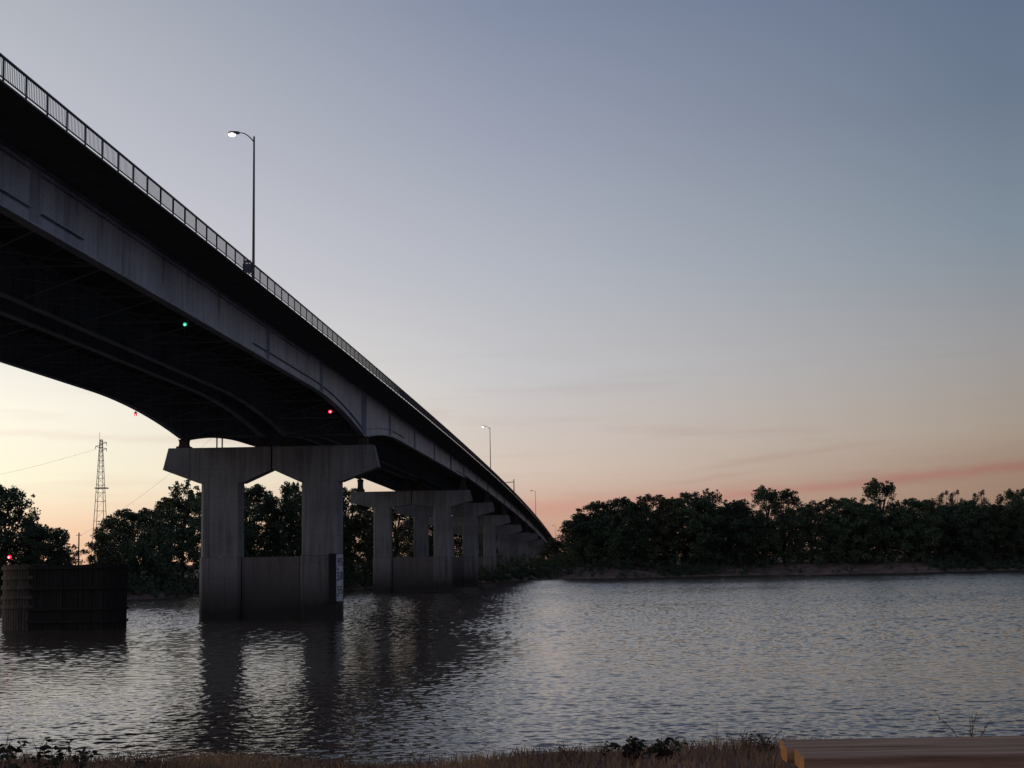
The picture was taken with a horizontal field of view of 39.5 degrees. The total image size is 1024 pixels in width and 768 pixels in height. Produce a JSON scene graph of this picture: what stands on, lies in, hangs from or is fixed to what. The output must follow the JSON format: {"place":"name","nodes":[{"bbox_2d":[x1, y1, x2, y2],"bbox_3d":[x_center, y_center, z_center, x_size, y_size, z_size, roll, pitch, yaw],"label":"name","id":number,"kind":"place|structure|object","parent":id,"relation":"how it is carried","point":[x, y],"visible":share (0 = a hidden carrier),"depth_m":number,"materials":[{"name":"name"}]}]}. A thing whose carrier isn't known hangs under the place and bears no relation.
{"place":"outdoors","nodes":[
{"label":"outdoors","id":0,"kind":"place"},
{"bbox_2d":[0,726,1017,767],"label":"grass","id":1,"kind":"structure","parent":0,"point":[247,761],"depth_m":11.46,"materials":[{"name":"brown plant"}]},
{"bbox_2d":[0,570,1023,767],"bbox_3d":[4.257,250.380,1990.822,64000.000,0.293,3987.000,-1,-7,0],"label":"water","id":2,"kind":"structure","parent":0,"point":[501,666],"depth_m":79.30,"materials":[{"name":"grey liquid"}]},
{"bbox_2d":[1,564,128,630],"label":"pier fender","id":3,"kind":"object","parent":2,"relation":"in","point":[60,597],"visible":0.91,"depth_m":139.03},
{"bbox_2d":[0,553,1023,767],"bbox_3d":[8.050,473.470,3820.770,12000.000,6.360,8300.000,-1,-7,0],"label":"ground","id":4,"kind":"structure","parent":0,"point":[808,568],"depth_m":426.72,"materials":[{"name":"brown soil"}]},
{"bbox_2d":[0,737,15,767],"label":"weed plant","id":5,"kind":"object","parent":4,"relation":"on","point":[2,756],"visible":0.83,"depth_m":11.04,"materials":[{"name":"green plant"}]},
{"bbox_2d":[0,743,20,767],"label":"weed plant","id":6,"kind":"object","parent":4,"relation":"on","point":[12,755],"visible":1,"depth_m":10.92,"materials":[{"name":"green plant"}]},
{"bbox_2d":[0,484,48,583],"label":"broadleaf tree","id":7,"kind":"object","parent":4,"relation":"on","point":[14,494],"visible":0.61,"depth_m":260.55,"materials":[{"name":"green plant"}]},
{"bbox_2d":[14,737,51,767],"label":"weed plant","id":8,"kind":"object","parent":4,"relation":"on","point":[39,755],"visible":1,"depth_m":11.04,"materials":[{"name":"green plant"}]},
{"bbox_2d":[0,526,75,564],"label":"broadleaf tree","id":9,"kind":"object","parent":4,"relation":"on","point":[40,549],"visible":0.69,"depth_m":254.92,"materials":[{"name":"green plant"}]},
{"bbox_2d":[46,738,73,767],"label":"weed plant","id":10,"kind":"object","parent":4,"relation":"on","point":[59,757],"visible":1,"depth_m":11.03,"materials":[{"name":"green plant"}]},
{"bbox_2d":[44,527,82,564],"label":"broadleaf tree","id":11,"kind":"object","parent":4,"relation":"on","point":[66,534],"visible":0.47,"depth_m":259.87,"materials":[{"name":"green plant"}]},
{"bbox_2d":[78,533,79,564],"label":"utility pole","id":12,"kind":"object","parent":4,"relation":"on","point":[78,543],"visible":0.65,"depth_m":556.90,"materials":[{"name":"brown wood"}]},
{"bbox_2d":[64,746,98,767],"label":"weed plant","id":13,"kind":"object","parent":4,"relation":"on","point":[83,754],"visible":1,"depth_m":11.03,"materials":[{"name":"green plant"}]},
{"bbox_2d":[91,432,108,554],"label":"transmission tower","id":14,"kind":"structure","parent":4,"relation":"on","point":[102,461],"depth_m":560.21,"materials":[{"name":"metal"}]},
{"bbox_2d":[80,531,123,564],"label":"broadleaf tree","id":15,"kind":"object","parent":4,"relation":"on","point":[100,538],"visible":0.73,"depth_m":265.32,"materials":[{"name":"green plant"}]},
{"bbox_2d":[87,508,158,573],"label":"broadleaf tree","id":16,"kind":"object","parent":4,"relation":"on","point":[114,526],"visible":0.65,"depth_m":277.00,"materials":[{"name":"green plant"}]},
{"bbox_2d":[130,754,147,767],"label":"weed plant","id":17,"kind":"object","parent":4,"relation":"on","point":[140,762],"visible":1,"depth_m":10.91,"materials":[{"name":"green plant"}]},
{"bbox_2d":[123,507,183,572],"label":"broadleaf tree","id":18,"kind":"object","parent":4,"relation":"on","point":[146,512],"visible":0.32,"depth_m":283.74,"materials":[{"name":"green plant"}]},
{"bbox_2d":[145,496,196,575],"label":"broadleaf tree","id":19,"kind":"object","parent":4,"relation":"on","point":[158,505],"visible":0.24,"depth_m":290.05,"materials":[{"name":"green plant"}]},
{"bbox_2d":[160,479,200,577],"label":"broadleaf tree","id":20,"kind":"object","parent":4,"relation":"on","point":[190,499],"visible":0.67,"depth_m":287.86,"materials":[{"name":"green plant"}]},
{"bbox_2d":[0,497,402,590],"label":"thicket","id":21,"kind":"object","parent":4,"relation":"on","point":[159,559],"visible":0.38,"depth_m":278.81,"materials":[{"name":"green plant"}]},
{"bbox_2d":[184,486,254,573],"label":"broadleaf tree","id":22,"kind":"object","parent":4,"relation":"on","point":[199,516],"visible":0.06,"depth_m":296.54,"materials":[{"name":"green plant"}]},
{"bbox_2d":[0,565,486,597],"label":"brush","id":23,"kind":"object","parent":4,"relation":"on","point":[148,587],"visible":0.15,"depth_m":269.25,"materials":[{"name":"green plant"}]},
{"bbox_2d":[244,483,288,556],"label":"broadleaf tree","id":24,"kind":"object","parent":4,"relation":"on","point":[257,491],"visible":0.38,"depth_m":303.45,"materials":[{"name":"green plant"}]},
{"bbox_2d":[255,496,294,556],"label":"broadleaf tree","id":25,"kind":"object","parent":4,"relation":"on","point":[278,504],"visible":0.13,"depth_m":308.58,"materials":[{"name":"green plant"}]},
{"bbox_2d":[0,53,556,620],"bbox_3d":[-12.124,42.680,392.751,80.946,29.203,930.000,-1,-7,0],"label":"road bridge","id":26,"kind":"structure","parent":4,"relation":"on","point":[112,279],"depth_m":133.80,"materials":[{"name":"concrete"}]},
{"bbox_2d":[228,131,254,284],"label":"street lamp","id":27,"kind":"object","parent":26,"relation":"on","point":[232,133],"visible":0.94,"depth_m":98.59,"materials":[{"name":"metal"}]},
{"bbox_2d":[244,260,250,273],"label":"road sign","id":28,"kind":"object","parent":26,"relation":"on","point":[247,266],"visible":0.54,"depth_m":96.92,"materials":[{"name":"metal"}]},
{"bbox_2d":[329,553,342,601],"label":"clearance gauge","id":29,"kind":"object","parent":26,"relation":"attached to","point":[335,577],"visible":1,"depth_m":155.86,"materials":[{"name":"white paint"}]},
{"bbox_2d":[482,426,490,467],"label":"street lamp","id":30,"kind":"object","parent":26,"relation":"on","point":[490,450],"visible":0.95,"depth_m":311.62,"materials":[{"name":"metal"}]},
{"bbox_2d":[266,481,315,556],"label":"broadleaf tree","id":31,"kind":"object","parent":4,"relation":"on","point":[290,498],"visible":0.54,"depth_m":306.65,"materials":[{"name":"green plant"}]},
{"bbox_2d":[299,493,360,569],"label":"broadleaf tree","id":32,"kind":"object","parent":4,"relation":"on","point":[345,509],"visible":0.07,"depth_m":318.74,"materials":[{"name":"green plant"}]},
{"bbox_2d":[343,487,373,562],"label":"broadleaf tree","id":33,"kind":"object","parent":4,"relation":"on","point":[348,497],"visible":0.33,"depth_m":327.42,"materials":[{"name":"green plant"}]},
{"bbox_2d":[349,504,396,566],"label":"broadleaf tree","id":34,"kind":"object","parent":4,"relation":"on","point":[371,515],"visible":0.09,"depth_m":349.88,"materials":[{"name":"green plant"}]},
{"bbox_2d":[392,508,413,556],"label":"broadleaf tree","id":35,"kind":"object","parent":4,"relation":"on","point":[398,529],"visible":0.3,"depth_m":402.74,"materials":[{"name":"green plant"}]},
{"bbox_2d":[396,517,433,556],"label":"broadleaf tree","id":36,"kind":"object","parent":4,"relation":"on","point":[408,523],"visible":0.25,"depth_m":435.12,"materials":[{"name":"green plant"}]},
{"bbox_2d":[411,748,430,767],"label":"weed plant","id":37,"kind":"object","parent":4,"relation":"on","point":[420,759],"visible":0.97,"depth_m":11.32,"materials":[{"name":"brown plant"}]},
{"bbox_2d":[429,526,461,556],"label":"broadleaf tree","id":38,"kind":"object","parent":4,"relation":"on","point":[456,543],"visible":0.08,"depth_m":501.39,"materials":[{"name":"green plant"}]},
{"bbox_2d":[392,526,651,572],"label":"thicket","id":39,"kind":"object","parent":4,"relation":"on","point":[532,560],"visible":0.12,"depth_m":440.80,"materials":[{"name":"green plant"}]},
{"bbox_2d":[535,540,568,566],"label":"broadleaf tree","id":40,"kind":"object","parent":4,"relation":"on","point":[544,552],"visible":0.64,"depth_m":465.42,"materials":[{"name":"green plant"}]},
{"bbox_2d":[551,742,580,764],"bbox_3d":[0.439,2.964,11.447,0.227,0.215,0.216,1,-7,-19],"label":"weed plant","id":41,"kind":"object","parent":4,"relation":"on","point":[565,753],"visible":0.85,"depth_m":11.42,"materials":[{"name":"brown plant"}]},
{"bbox_2d":[545,517,607,561],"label":"broadleaf tree","id":42,"kind":"object","parent":4,"relation":"on","point":[560,536],"visible":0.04,"depth_m":474.20,"materials":[{"name":"green plant"}]},
{"bbox_2d":[560,512,605,564],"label":"broadleaf tree","id":43,"kind":"object","parent":4,"relation":"on","point":[579,515],"visible":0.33,"depth_m":447.15,"materials":[{"name":"green plant"}]},
{"bbox_2d":[562,500,627,565],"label":"broadleaf tree","id":44,"kind":"object","parent":4,"relation":"on","point":[595,508],"visible":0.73,"depth_m":440.29,"materials":[{"name":"green plant"}]},
{"bbox_2d":[598,741,610,764],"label":"weed plant","id":45,"kind":"object","parent":4,"relation":"on","point":[608,750],"visible":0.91,"depth_m":11.34,"materials":[{"name":"green plant"}]},
{"bbox_2d":[592,496,649,565],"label":"broadleaf tree","id":46,"kind":"object","parent":4,"relation":"on","point":[626,506],"visible":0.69,"depth_m":439.02,"materials":[{"name":"green plant"}]},
{"bbox_2d":[608,735,659,765],"bbox_3d":[0.987,2.903,11.235,0.402,0.241,0.284,2,-8,-22],"label":"weed plant","id":47,"kind":"object","parent":4,"relation":"on","point":[627,752],"visible":0.94,"depth_m":11.21,"materials":[{"name":"green plant"}]},
{"bbox_2d":[604,510,665,561],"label":"broadleaf tree","id":48,"kind":"object","parent":4,"relation":"on","point":[642,522],"visible":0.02,"depth_m":473.95,"materials":[{"name":"green plant"}]},
{"bbox_2d":[631,734,646,762],"bbox_3d":[1.000,2.898,11.306,0.139,0.252,0.150,-1,-7,0],"label":"weed plant","id":49,"kind":"object","parent":4,"relation":"on","point":[639,750],"visible":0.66,"depth_m":11.30,"materials":[{"name":"green plant"}]},
{"bbox_2d":[624,493,686,564],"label":"broadleaf tree","id":50,"kind":"object","parent":4,"relation":"on","point":[645,506],"visible":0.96,"depth_m":441.10,"materials":[{"name":"green plant"}]},
{"bbox_2d":[646,737,688,763],"bbox_3d":[1.233,2.886,11.211,0.357,0.244,0.268,-1,-7,0],"label":"weed plant","id":51,"kind":"object","parent":4,"relation":"on","point":[661,750],"visible":0.92,"depth_m":11.17,"materials":[{"name":"green plant"}]},
{"bbox_2d":[647,497,698,563],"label":"broadleaf tree","id":52,"kind":"object","parent":4,"relation":"on","point":[664,558],"visible":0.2,"depth_m":451.95,"materials":[{"name":"green plant"}]},
{"bbox_2d":[661,736,695,757],"bbox_3d":[1.325,2.924,11.437,0.296,0.200,0.204,-3,-7,16],"label":"weed plant","id":53,"kind":"object","parent":4,"relation":"on","point":[676,746],"visible":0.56,"depth_m":11.45,"materials":[{"name":"plant"}]},
{"bbox_2d":[657,491,726,565],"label":"broadleaf tree","id":54,"kind":"object","parent":4,"relation":"on","point":[696,505],"visible":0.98,"depth_m":440.12,"materials":[{"name":"green plant"}]},
{"bbox_2d":[699,488,730,563],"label":"broadleaf tree","id":55,"kind":"object","parent":4,"relation":"on","point":[712,497],"visible":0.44,"depth_m":448.72,"materials":[{"name":"green plant"}]},
{"bbox_2d":[704,499,770,567],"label":"broadleaf tree","id":56,"kind":"object","parent":4,"relation":"on","point":[741,512],"visible":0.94,"depth_m":443.59,"materials":[{"name":"green plant"}]},
{"bbox_2d":[726,728,757,757],"bbox_3d":[1.837,2.877,11.375,0.222,0.244,0.182,-5,-8,28],"label":"weed plant","id":57,"kind":"object","parent":4,"relation":"on","point":[746,744],"visible":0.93,"depth_m":11.36,"materials":[{"name":"brown plant"}]},
{"bbox_2d":[481,553,1023,581],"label":"brush","id":58,"kind":"object","parent":4,"relation":"on","point":[498,574],"visible":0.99,"depth_m":431.50,"materials":[{"name":"green plant"}]},
{"bbox_2d":[749,731,781,756],"bbox_3d":[2.019,2.880,11.357,0.236,0.226,0.201,-4,-8,25],"label":"weed plant","id":59,"kind":"object","parent":4,"relation":"on","point":[762,740],"visible":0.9,"depth_m":11.35,"materials":[{"name":"green plant"}]},
{"bbox_2d":[745,484,786,564],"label":"broadleaf tree","id":60,"kind":"object","parent":4,"relation":"on","point":[761,494],"visible":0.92,"depth_m":446.44,"materials":[{"name":"green plant"}]},
{"bbox_2d":[544,491,1023,568],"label":"thicket","id":61,"kind":"object","parent":4,"relation":"on","point":[570,552],"visible":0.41,"depth_m":447.31,"materials":[{"name":"green plant"}]},
{"bbox_2d":[760,488,810,562],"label":"broadleaf tree","id":62,"kind":"object","parent":4,"relation":"on","point":[785,495],"visible":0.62,"depth_m":452.50,"materials":[{"name":"green plant"}]},
{"bbox_2d":[771,507,831,561],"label":"broadleaf tree","id":63,"kind":"object","parent":4,"relation":"on","point":[801,529],"visible":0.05,"depth_m":477.81,"materials":[{"name":"green plant"}]},
{"bbox_2d":[786,500,840,562],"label":"broadleaf tree","id":64,"kind":"object","parent":4,"relation":"on","point":[810,507],"visible":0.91,"depth_m":447.29,"materials":[{"name":"green plant"}]},
{"bbox_2d":[806,497,857,561],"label":"broadleaf tree","id":65,"kind":"object","parent":4,"relation":"on","point":[829,500],"visible":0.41,"depth_m":453.17,"materials":[{"name":"green plant"}]},
{"bbox_2d":[824,497,881,563],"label":"broadleaf tree","id":66,"kind":"object","parent":4,"relation":"on","point":[856,508],"visible":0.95,"depth_m":444.95,"materials":[{"name":"green plant"}]},
{"bbox_2d":[830,504,900,555],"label":"broadleaf tree","id":67,"kind":"object","parent":4,"relation":"on","point":[877,521],"visible":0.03,"depth_m":480.36,"materials":[{"name":"green plant"}]},
{"bbox_2d":[854,477,904,561],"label":"broadleaf tree","id":68,"kind":"object","parent":4,"relation":"on","point":[872,488],"visible":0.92,"depth_m":448.75,"materials":[{"name":"green plant"}]},
{"bbox_2d":[780,736,1023,767],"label":"wooden table","id":69,"kind":"object","parent":4,"relation":"on","point":[970,752],"visible":1,"depth_m":5.39,"materials":[{"name":"brown wood"}]},
{"bbox_2d":[884,497,945,561],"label":"broadleaf tree","id":70,"kind":"object","parent":4,"relation":"on","point":[905,512],"visible":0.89,"depth_m":447.32,"materials":[{"name":"green plant"}]},
{"bbox_2d":[906,498,953,560],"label":"broadleaf tree","id":71,"kind":"object","parent":4,"relation":"on","point":[932,502],"visible":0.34,"depth_m":456.54,"materials":[{"name":"green plant"}]},
{"bbox_2d":[934,490,954,517],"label":"broadleaf tree","id":72,"kind":"object","parent":4,"relation":"on","point":[940,499],"visible":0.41,"depth_m":557.19,"materials":[{"name":"green plant"}]},
{"bbox_2d":[906,505,983,554],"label":"broadleaf tree","id":73,"kind":"object","parent":4,"relation":"on","point":[944,507],"visible":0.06,"depth_m":478.85,"materials":[{"name":"green plant"}]},
{"bbox_2d":[946,489,964,505],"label":"broadleaf tree","id":74,"kind":"object","parent":4,"relation":"on","point":[952,495],"visible":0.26,"depth_m":567.46,"materials":[{"name":"green plant"}]},
{"bbox_2d":[932,710,990,736],"bbox_3d":[3.659,2.850,11.552,0.479,0.409,0.154,-4,-8,25],"label":"dry stalk","id":75,"kind":"object","parent":4,"relation":"on","point":[972,726],"visible":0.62,"depth_m":11.55,"materials":[{"name":"brown plant"}]},
{"bbox_2d":[937,500,1000,561],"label":"broadleaf tree","id":76,"kind":"object","parent":4,"relation":"on","point":[968,510],"visible":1,"depth_m":451.05,"materials":[{"name":"green plant"}]},
{"bbox_2d":[972,489,990,509],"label":"broadleaf tree","id":77,"kind":"object","parent":4,"relation":"on","point":[984,499],"visible":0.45,"depth_m":557.64,"materials":[{"name":"green plant"}]},
{"bbox_2d":[975,503,1016,560],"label":"broadleaf tree","id":78,"kind":"object","parent":4,"relation":"on","point":[993,509],"visible":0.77,"depth_m":457.52,"materials":[{"name":"green plant"}]},
{"bbox_2d":[986,505,1023,554],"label":"broadleaf tree","id":79,"kind":"object","parent":4,"relation":"on","point":[1005,536],"visible":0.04,"depth_m":480.05,"materials":[{"name":"green plant"}]},
{"bbox_2d":[993,488,1023,554],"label":"broadleaf tree","id":80,"kind":"object","parent":4,"relation":"on","point":[1009,494],"visible":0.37,"depth_m":466.83,"materials":[{"name":"green plant"}]},
{"bbox_2d":[1003,488,1023,558],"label":"broadleaf tree","id":81,"kind":"object","parent":4,"relation":"on","point":[1018,501],"visible":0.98,"depth_m":459.20,"materials":[{"name":"green plant"}]},
{"bbox_2d":[0,0,1023,564],"label":"sky","id":82,"kind":"structure","parent":0,"point":[667,248],"materials":[{"name":"blue"}]}
]}

